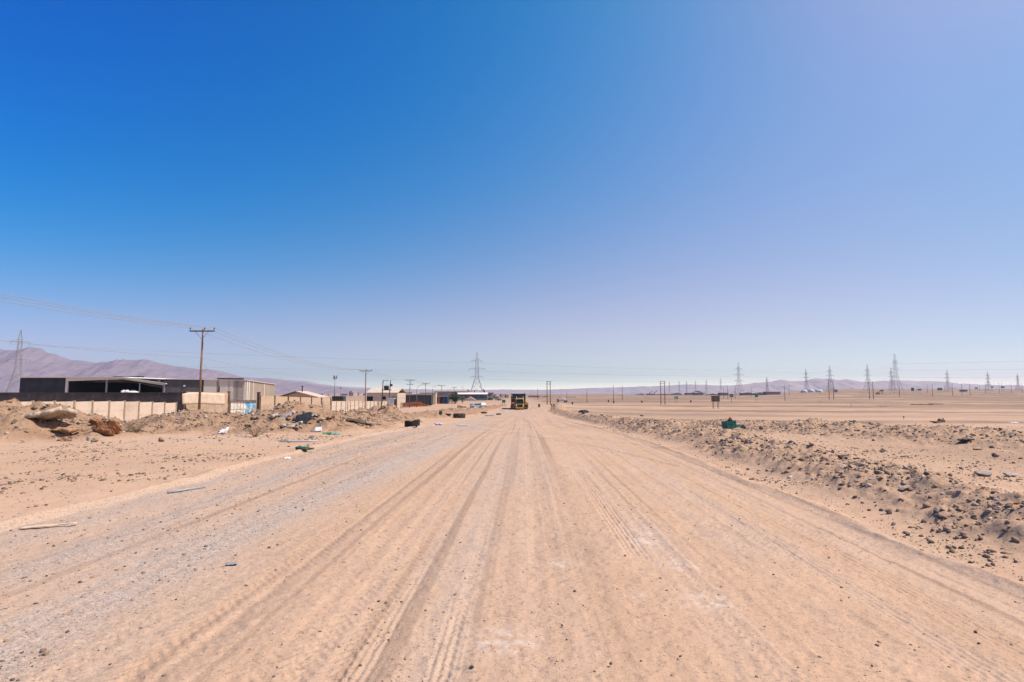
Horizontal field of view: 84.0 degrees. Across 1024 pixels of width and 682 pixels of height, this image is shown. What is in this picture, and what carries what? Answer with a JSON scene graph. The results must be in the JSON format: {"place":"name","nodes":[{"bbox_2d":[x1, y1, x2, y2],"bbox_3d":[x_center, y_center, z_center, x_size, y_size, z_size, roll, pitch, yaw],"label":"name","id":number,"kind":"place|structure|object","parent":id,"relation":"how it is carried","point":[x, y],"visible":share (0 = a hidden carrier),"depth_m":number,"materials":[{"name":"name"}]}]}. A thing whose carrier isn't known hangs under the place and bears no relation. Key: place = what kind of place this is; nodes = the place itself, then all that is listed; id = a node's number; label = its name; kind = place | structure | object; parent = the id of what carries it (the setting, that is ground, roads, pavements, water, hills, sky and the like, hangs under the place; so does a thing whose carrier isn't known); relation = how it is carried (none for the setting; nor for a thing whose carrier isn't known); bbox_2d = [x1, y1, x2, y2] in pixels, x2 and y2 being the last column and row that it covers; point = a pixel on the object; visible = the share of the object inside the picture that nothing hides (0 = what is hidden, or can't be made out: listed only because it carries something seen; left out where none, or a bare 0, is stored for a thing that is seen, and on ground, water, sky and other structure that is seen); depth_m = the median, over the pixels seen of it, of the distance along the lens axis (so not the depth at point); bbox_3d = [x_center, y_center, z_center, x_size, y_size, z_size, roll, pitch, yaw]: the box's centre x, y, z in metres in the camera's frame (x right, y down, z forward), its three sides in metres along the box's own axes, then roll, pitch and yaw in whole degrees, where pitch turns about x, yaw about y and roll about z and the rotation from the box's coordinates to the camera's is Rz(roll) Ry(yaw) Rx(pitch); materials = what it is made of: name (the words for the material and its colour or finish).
{"place":"outdoors","nodes":[
{"label":"outdoors","id":0,"kind":"place"},
{"bbox_2d":[0,347,367,393],"bbox_3d":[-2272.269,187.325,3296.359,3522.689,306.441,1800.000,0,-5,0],"label":"mountain ridge","id":1,"kind":"structure","parent":0,"point":[36,365],"depth_m":3119.11,"materials":[{"name":"stone"}]},
{"bbox_2d":[266,378,735,393],"bbox_3d":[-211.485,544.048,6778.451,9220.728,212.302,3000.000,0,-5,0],"label":"ridge","id":2,"kind":"structure","parent":0,"point":[690,388],"depth_m":6384.59,"materials":[{"name":"stone"}]},
{"bbox_2d":[0,389,1023,681],"bbox_3d":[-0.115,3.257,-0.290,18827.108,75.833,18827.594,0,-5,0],"label":"ground","id":3,"kind":"structure","parent":0,"point":[326,589],"depth_m":7.26,"materials":[{"name":"beige sand"}]},
{"bbox_2d":[6,330,29,391],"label":"pylon","id":4,"kind":"object","parent":3,"relation":"on","point":[20,359],"visible":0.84,"depth_m":345.34,"materials":[{"name":"metal"}]},
{"bbox_2d":[19,522,77,528],"bbox_3d":[-6.781,2.701,8.328,0.717,0.025,0.065,-1,-4,-16],"label":"plank","id":5,"kind":"object","parent":3,"relation":"on","point":[25,527],"visible":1,"depth_m":8.30,"materials":[{"name":"beige wood"}]},
{"bbox_2d":[21,406,77,420],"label":"concrete slab","id":6,"kind":"structure","parent":3,"relation":"on","point":[60,413],"depth_m":23.56,"materials":[{"name":"beige concrete"}]},
{"bbox_2d":[57,436,73,441],"bbox_3d":[-17.132,3.756,21.814,0.509,0.236,0.338,5,-7,-44],"label":"boulder","id":7,"kind":"object","parent":3,"relation":"on","point":[66,438],"visible":1,"depth_m":21.74,"materials":[{"name":"beige stone"}]},
{"bbox_2d":[51,427,80,433],"bbox_3d":[-18.542,3.722,23.654,1.072,0.271,0.799,0,-5,0],"label":"boulder","id":8,"kind":"object","parent":3,"relation":"on","point":[65,430],"visible":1,"depth_m":23.46,"materials":[{"name":"beige stone"}]},
{"bbox_2d":[0,392,183,411],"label":"block wall","id":9,"kind":"structure","parent":3,"relation":"on","point":[166,397],"depth_m":92.46,"materials":[{"name":"grey concrete"}]},
{"bbox_2d":[17,376,170,391],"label":"open shed","id":10,"kind":"structure","parent":3,"relation":"on","point":[86,384],"depth_m":126.26,"materials":[{"name":"metal"}]},
{"bbox_2d":[88,417,101,423],"bbox_3d":[-18.234,3.521,24.896,0.467,0.324,0.551,0,-5,0],"label":"boulder","id":11,"kind":"object","parent":3,"relation":"on","point":[93,420],"visible":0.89,"depth_m":24.76,"materials":[{"name":"red stone"}]},
{"bbox_2d":[21,400,176,421],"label":"panel wall","id":12,"kind":"structure","parent":3,"relation":"on","point":[124,410],"depth_m":69.88,"materials":[{"name":"concrete"}]},
{"bbox_2d":[91,420,121,435],"bbox_3d":[-17.103,3.696,24.049,1.072,0.757,0.674,0,-5,0],"label":"boulder","id":13,"kind":"object","parent":3,"relation":"on","point":[110,427],"visible":1,"depth_m":23.81,"materials":[{"name":"red stone"}]},
{"bbox_2d":[117,417,151,431],"bbox_3d":[-16.784,3.740,25.369,1.271,0.712,1.170,1,-5,-13],"label":"dry shrub","id":14,"kind":"object","parent":3,"relation":"on","point":[137,426],"visible":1,"depth_m":25.37,"materials":[{"name":"brown plant"}]},
{"bbox_2d":[167,486,205,493],"bbox_3d":[-6.494,2.968,11.365,0.044,0.056,0.798,-2,-6,24],"label":"pipe","id":15,"kind":"object","parent":3,"relation":"on","point":[180,490],"visible":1,"depth_m":11.33,"materials":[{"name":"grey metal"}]},
{"bbox_2d":[189,327,214,408],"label":"utility pole","id":16,"kind":"object","parent":3,"relation":"on","point":[200,377],"visible":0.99,"depth_m":65.98,"materials":[{"name":"wood"}]},
{"bbox_2d":[2,301,403,379],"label":"power line","id":17,"kind":"object","parent":16,"relation":"attached to","point":[167,325],"visible":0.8,"depth_m":59.05,"materials":[{"name":"metal"}]},
{"bbox_2d":[2,297,432,385],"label":"power line","id":18,"kind":"object","parent":16,"relation":"attached to","point":[166,323],"visible":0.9,"depth_m":55.61,"materials":[{"name":"metal"}]},
{"bbox_2d":[2,294,448,387],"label":"power line","id":19,"kind":"object","parent":16,"relation":"attached to","point":[185,324],"visible":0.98,"depth_m":58.49,"materials":[{"name":"metal"}]},
{"bbox_2d":[182,392,224,404],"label":"board","id":20,"kind":"object","parent":3,"relation":"on","point":[206,398],"visible":0.94,"depth_m":84.89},
{"bbox_2d":[183,391,229,412],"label":"block wall","id":21,"kind":"structure","parent":3,"relation":"on","point":[209,408],"depth_m":89.47,"materials":[{"name":"beige concrete"}]},
{"bbox_2d":[167,378,274,409],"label":"striped shed","id":22,"kind":"structure","parent":3,"relation":"on","point":[240,388],"depth_m":119.06,"materials":[{"name":"metal"}]},
{"bbox_2d":[217,427,228,433],"bbox_3d":[-13.434,4.186,26.489,0.502,0.118,0.445,-11,32,-11],"label":"paper scrap","id":23,"kind":"object","parent":3,"relation":"on","point":[223,431],"visible":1,"depth_m":26.44,"materials":[{"name":"white paper"}]},
{"bbox_2d":[230,400,257,413],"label":"gate","id":24,"kind":"structure","parent":3,"relation":"on","point":[245,406],"depth_m":98.00,"materials":[{"name":"white metal"}]},
{"bbox_2d":[239,426,270,436],"bbox_3d":[-11.301,3.990,25.295,1.402,0.618,1.204,5,-7,-42],"label":"dry shrub","id":25,"kind":"object","parent":3,"relation":"on","point":[254,430],"visible":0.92,"depth_m":25.30,"materials":[{"name":"brown plant"}]},
{"bbox_2d":[256,392,260,409],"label":"gate post","id":26,"kind":"object","parent":3,"relation":"on","point":[258,399],"visible":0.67,"depth_m":102.31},
{"bbox_2d":[270,412,280,418],"bbox_3d":[-12.615,3.972,30.380,0.632,0.226,0.439,-20,3,-38],"label":"rubble chunk","id":27,"kind":"object","parent":3,"relation":"on","point":[275,415],"visible":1,"depth_m":30.26,"materials":[{"name":"concrete"}]},
{"bbox_2d":[279,410,294,419],"bbox_3d":[-11.946,3.997,30.115,1.012,0.214,0.558,-35,22,-11],"label":"concrete piece","id":28,"kind":"object","parent":3,"relation":"on","point":[288,414],"visible":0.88,"depth_m":30.04,"materials":[{"name":"grey concrete"}]},
{"bbox_2d":[285,421,302,427],"bbox_3d":[-11.053,4.269,28.632,1.088,0.181,0.428,-19,9,-11],"label":"concrete piece","id":29,"kind":"object","parent":3,"relation":"on","point":[295,424],"visible":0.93,"depth_m":28.56,"materials":[{"name":"beige concrete"}]},
{"bbox_2d":[260,395,330,410],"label":"sheet fence","id":30,"kind":"object","parent":3,"relation":"on","point":[269,402],"visible":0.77,"depth_m":113.69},
{"bbox_2d":[279,440,317,441],"bbox_3d":[-8.276,3.884,22.043,1.504,0.066,0.096,0,-5,0],"label":"pipe","id":31,"kind":"object","parent":3,"relation":"on","point":[298,441],"visible":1,"depth_m":22.02,"materials":[{"name":"grey plastic"}]},
{"bbox_2d":[292,412,312,423],"bbox_3d":[-10.928,4.093,29.725,1.163,0.838,0.140,-24,-41,-9],"label":"metal sheet","id":32,"kind":"object","parent":3,"relation":"on","point":[306,417],"visible":0.81,"depth_m":29.78,"materials":[{"name":"metal"}]},
{"bbox_2d":[281,385,327,397],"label":"canopy house","id":33,"kind":"structure","parent":3,"relation":"on","point":[302,393],"depth_m":164.82,"materials":[{"name":"metal"}]},
{"bbox_2d":[295,446,313,449],"bbox_3d":[-6.904,3.574,18.973,0.568,0.127,0.275,-1,-5,8],"label":"bottle crate","id":34,"kind":"object","parent":3,"relation":"on","point":[303,447],"visible":0.96,"depth_m":18.88,"materials":[{"name":"green plastic"}]},
{"bbox_2d":[313,426,322,431],"bbox_3d":[-9.752,4.437,28.620,0.486,0.066,0.370,-10,41,-6],"label":"paper scrap","id":35,"kind":"object","parent":3,"relation":"on","point":[318,429],"visible":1,"depth_m":28.61,"materials":[{"name":"white paper"}]},
{"bbox_2d":[300,401,365,410],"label":"wire fence","id":36,"kind":"object","parent":3,"relation":"on","point":[340,402],"visible":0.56,"depth_m":98.64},
{"bbox_2d":[332,396,345,400],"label":"container","id":37,"kind":"object","parent":3,"relation":"on","point":[338,398],"visible":0.44,"depth_m":171.12,"materials":[{"name":"metal"}]},
{"bbox_2d":[349,392,357,395],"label":"town block","id":38,"kind":"structure","parent":3,"relation":"on","point":[353,393],"depth_m":698.21,"materials":[{"name":"beige concrete"}]},
{"bbox_2d":[346,418,365,423],"bbox_3d":[-9.116,4.672,33.226,1.198,0.120,0.350,8,20,9],"label":"plank","id":39,"kind":"object","parent":3,"relation":"on","point":[359,421],"visible":0.98,"depth_m":33.16,"materials":[{"name":"wood"}]},
{"bbox_2d":[331,401,386,411],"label":"panel wall","id":40,"kind":"structure","parent":3,"relation":"on","point":[337,405],"depth_m":150.99,"materials":[{"name":"concrete"}]},
{"bbox_2d":[363,369,371,408],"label":"utility pole","id":41,"kind":"object","parent":3,"relation":"on","point":[365,389],"visible":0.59,"depth_m":138.39,"materials":[{"name":"wood"}]},
{"bbox_2d":[0,340,365,380],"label":"telephone line","id":42,"kind":"object","parent":41,"relation":"attached to","point":[148,354],"visible":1,"depth_m":54.42,"materials":[{"name":"metal"}]},
{"bbox_2d":[366,388,405,406],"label":"warehouse","id":43,"kind":"structure","parent":3,"relation":"on","point":[375,394],"depth_m":204.30,"materials":[{"name":"beige metal"}]},
{"bbox_2d":[367,396,372,400],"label":"window","id":44,"kind":"structure","parent":43,"relation":"in","point":[369,398],"depth_m":203.94,"materials":[{"name":"black glass"}]},
{"bbox_2d":[381,380,392,405],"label":"transformer station","id":45,"kind":"object","parent":3,"relation":"on","point":[386,387],"visible":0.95,"depth_m":171.10,"materials":[{"name":"metal"}]},
{"bbox_2d":[387,398,396,405],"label":"kiosk","id":46,"kind":"object","parent":3,"relation":"on","point":[392,401],"visible":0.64,"depth_m":167.13,"materials":[{"name":"white paint"}]},
{"bbox_2d":[400,401,420,407],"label":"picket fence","id":47,"kind":"object","parent":3,"relation":"on","point":[404,405],"visible":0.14,"depth_m":201.72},
{"bbox_2d":[404,419,419,426],"bbox_3d":[-6.833,5.621,38.829,1.050,0.540,0.360,0,-5,0],"label":"tyre casing","id":48,"kind":"object","parent":3,"relation":"on","point":[415,423],"visible":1,"depth_m":38.73,"materials":[{"name":"rubber"}]},
{"bbox_2d":[408,403,427,406],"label":"steel stack","id":49,"kind":"object","parent":3,"relation":"on","point":[418,404],"visible":0.48,"depth_m":213.78,"materials":[{"name":"orange paint"}]},
{"bbox_2d":[406,395,431,404],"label":"container","id":50,"kind":"object","parent":3,"relation":"on","point":[425,399],"visible":0.52,"depth_m":226.84,"materials":[{"name":"metal"}]},
{"bbox_2d":[419,392,436,403],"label":"office building","id":51,"kind":"structure","parent":3,"relation":"on","point":[434,396],"depth_m":241.90,"materials":[{"name":"beige concrete"}]},
{"bbox_2d":[437,396,449,403],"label":"workshop","id":52,"kind":"structure","parent":3,"relation":"on","point":[439,399],"depth_m":253.63,"materials":[{"name":"orange paint"}]},
{"bbox_2d":[442,396,447,403],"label":"container","id":53,"kind":"object","parent":3,"relation":"on","point":[445,400],"visible":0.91,"depth_m":250.68,"materials":[{"name":"metal"}]},
{"bbox_2d":[434,389,469,395],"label":"depot","id":54,"kind":"structure","parent":3,"relation":"on","point":[445,392],"depth_m":388.41,"materials":[{"name":"white metal"}]},
{"bbox_2d":[448,391,459,403],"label":"tree","id":55,"kind":"object","parent":3,"relation":"on","point":[454,396],"visible":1,"depth_m":249.79,"materials":[{"name":"green plant"}]},
{"bbox_2d":[453,413,464,417],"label":"tyre","id":56,"kind":"object","parent":3,"relation":"on","point":[458,415],"visible":0.94,"depth_m":84.65,"materials":[{"name":"rubber"}]},
{"bbox_2d":[458,393,487,400],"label":"long depot","id":57,"kind":"structure","parent":3,"relation":"on","point":[480,396],"depth_m":333.48,"materials":[{"name":"white metal"}]},
{"bbox_2d":[470,403,482,407],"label":"car","id":58,"kind":"object","parent":3,"relation":"on","point":[477,405],"visible":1,"depth_m":194.07,"materials":[{"name":"white metal"}]},
{"bbox_2d":[470,353,483,392],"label":"pylon","id":59,"kind":"object","parent":3,"relation":"on","point":[478,378],"visible":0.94,"depth_m":448.50,"materials":[{"name":"metal"}]},
{"bbox_2d":[0,404,1023,681],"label":"road pebbles","id":60,"kind":"object","parent":3,"relation":"on","point":[950,548],"visible":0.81,"depth_m":9.22,"materials":[{"name":"stone"}]},
{"bbox_2d":[0,398,1023,549],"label":"rubble stones","id":61,"kind":"object","parent":3,"relation":"on","point":[989,505],"visible":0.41,"depth_m":23.41,"materials":[{"name":"brown stone"}]},
{"bbox_2d":[511,396,527,409],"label":"truck","id":62,"kind":"object","parent":3,"relation":"on","point":[521,403],"visible":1,"depth_m":169.63,"materials":[{"name":"yellow paint"}]},
{"bbox_2d":[511,393,525,403],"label":"cargo module","id":63,"kind":"object","parent":62,"relation":"on","point":[513,397],"visible":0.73,"depth_m":175.76,"materials":[{"name":"metal"}]},
{"bbox_2d":[546,381,550,404],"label":"twin pole frame","id":64,"kind":"object","parent":3,"relation":"on","point":[550,393],"visible":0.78,"depth_m":232.82,"materials":[{"name":"grey metal"}]},
{"bbox_2d":[660,381,664,401],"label":"twin pole frame","id":65,"kind":"object","parent":3,"relation":"on","point":[660,390],"visible":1,"depth_m":259.92,"materials":[{"name":"grey metal"}]},
{"bbox_2d":[711,396,719,406],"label":"billboard","id":66,"kind":"object","parent":3,"relation":"on","point":[714,399],"visible":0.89,"depth_m":203.93},
{"bbox_2d":[721,420,740,428],"bbox_3d":[8.331,3.167,21.621,0.612,0.281,0.346,-5,-4,-14],"label":"crate","id":67,"kind":"object","parent":3,"relation":"on","point":[730,424],"visible":0.98,"depth_m":21.48,"materials":[{"name":"teal plastic"}]},
{"bbox_2d":[734,363,743,395],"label":"pylon","id":68,"kind":"object","parent":3,"relation":"on","point":[739,382],"visible":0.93,"depth_m":649.24,"materials":[{"name":"metal"}]},
{"bbox_2d":[739,392,750,394],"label":"shed","id":69,"kind":"structure","parent":3,"relation":"on","point":[746,393],"depth_m":756.79,"materials":[{"name":"grey metal"}]},
{"bbox_2d":[763,392,780,394],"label":"shed","id":70,"kind":"structure","parent":3,"relation":"on","point":[770,393],"depth_m":717.07,"materials":[{"name":"grey metal"}]},
{"bbox_2d":[803,369,809,388],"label":"pylon","id":71,"kind":"object","parent":3,"relation":"on","point":[806,381],"visible":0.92,"depth_m":1047.56,"materials":[{"name":"metal"}]},
{"bbox_2d":[609,413,1021,433],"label":"plain stones","id":72,"kind":"object","parent":3,"relation":"on","point":[851,421],"visible":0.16,"depth_m":62.63,"materials":[{"name":"brown stone"}]},
{"bbox_2d":[825,366,833,392],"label":"pylon","id":73,"kind":"object","parent":3,"relation":"on","point":[830,381],"visible":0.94,"depth_m":758.61,"materials":[{"name":"metal"}]},
{"bbox_2d":[863,366,874,392],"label":"pylon","id":74,"kind":"object","parent":3,"relation":"on","point":[867,370],"visible":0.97,"depth_m":699.21,"materials":[{"name":"metal"}]},
{"bbox_2d":[888,368,895,390],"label":"pylon","id":75,"kind":"object","parent":3,"relation":"on","point":[891,381],"visible":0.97,"depth_m":928.79,"materials":[{"name":"metal"}]},
{"bbox_2d":[889,354,902,394],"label":"pylon","id":76,"kind":"object","parent":3,"relation":"on","point":[896,376],"visible":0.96,"depth_m":519.36,"materials":[{"name":"metal"}]},
{"bbox_2d":[899,485,910,490],"bbox_3d":[6.864,2.554,9.930,0.257,0.072,0.095,-19,5,-12],"label":"rock","id":77,"kind":"object","parent":3,"relation":"on","point":[904,487],"visible":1,"depth_m":9.90,"materials":[{"name":"grey stone"}]},
{"bbox_2d":[957,437,972,441],"bbox_3d":[16.488,3.583,20.675,0.629,0.154,0.392,2,-5,-21],"label":"rock","id":78,"kind":"object","parent":3,"relation":"on","point":[964,439],"visible":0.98,"depth_m":20.57,"materials":[{"name":"stone"}]},
{"bbox_2d":[974,470,992,475],"bbox_3d":[11.206,3.155,13.522,0.339,0.156,0.227,-2,-5,18],"label":"rock","id":79,"kind":"object","parent":3,"relation":"on","point":[983,473],"visible":0.99,"depth_m":13.48,"materials":[{"name":"grey stone"}]},
{"bbox_2d":[1003,472,1018,476],"bbox_3d":[11.780,3.157,13.421,0.299,0.109,0.223,0,-5,0],"label":"rock","id":80,"kind":"object","parent":3,"relation":"on","point":[1008,474],"visible":0.99,"depth_m":13.38,"materials":[{"name":"grey stone"}]},
{"bbox_2d":[0,0,1023,389],"label":"sky","id":81,"kind":"structure","parent":0,"point":[782,189],"materials":[{"name":"blue"}]},
{"bbox_2d":[692,378,1023,393],"bbox_3d":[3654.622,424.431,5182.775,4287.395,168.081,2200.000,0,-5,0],"label":"hills","id":82,"kind":"structure","parent":0,"point":[778,385],"depth_m":4911.31,"materials":[{"name":"stone"}]}
]}

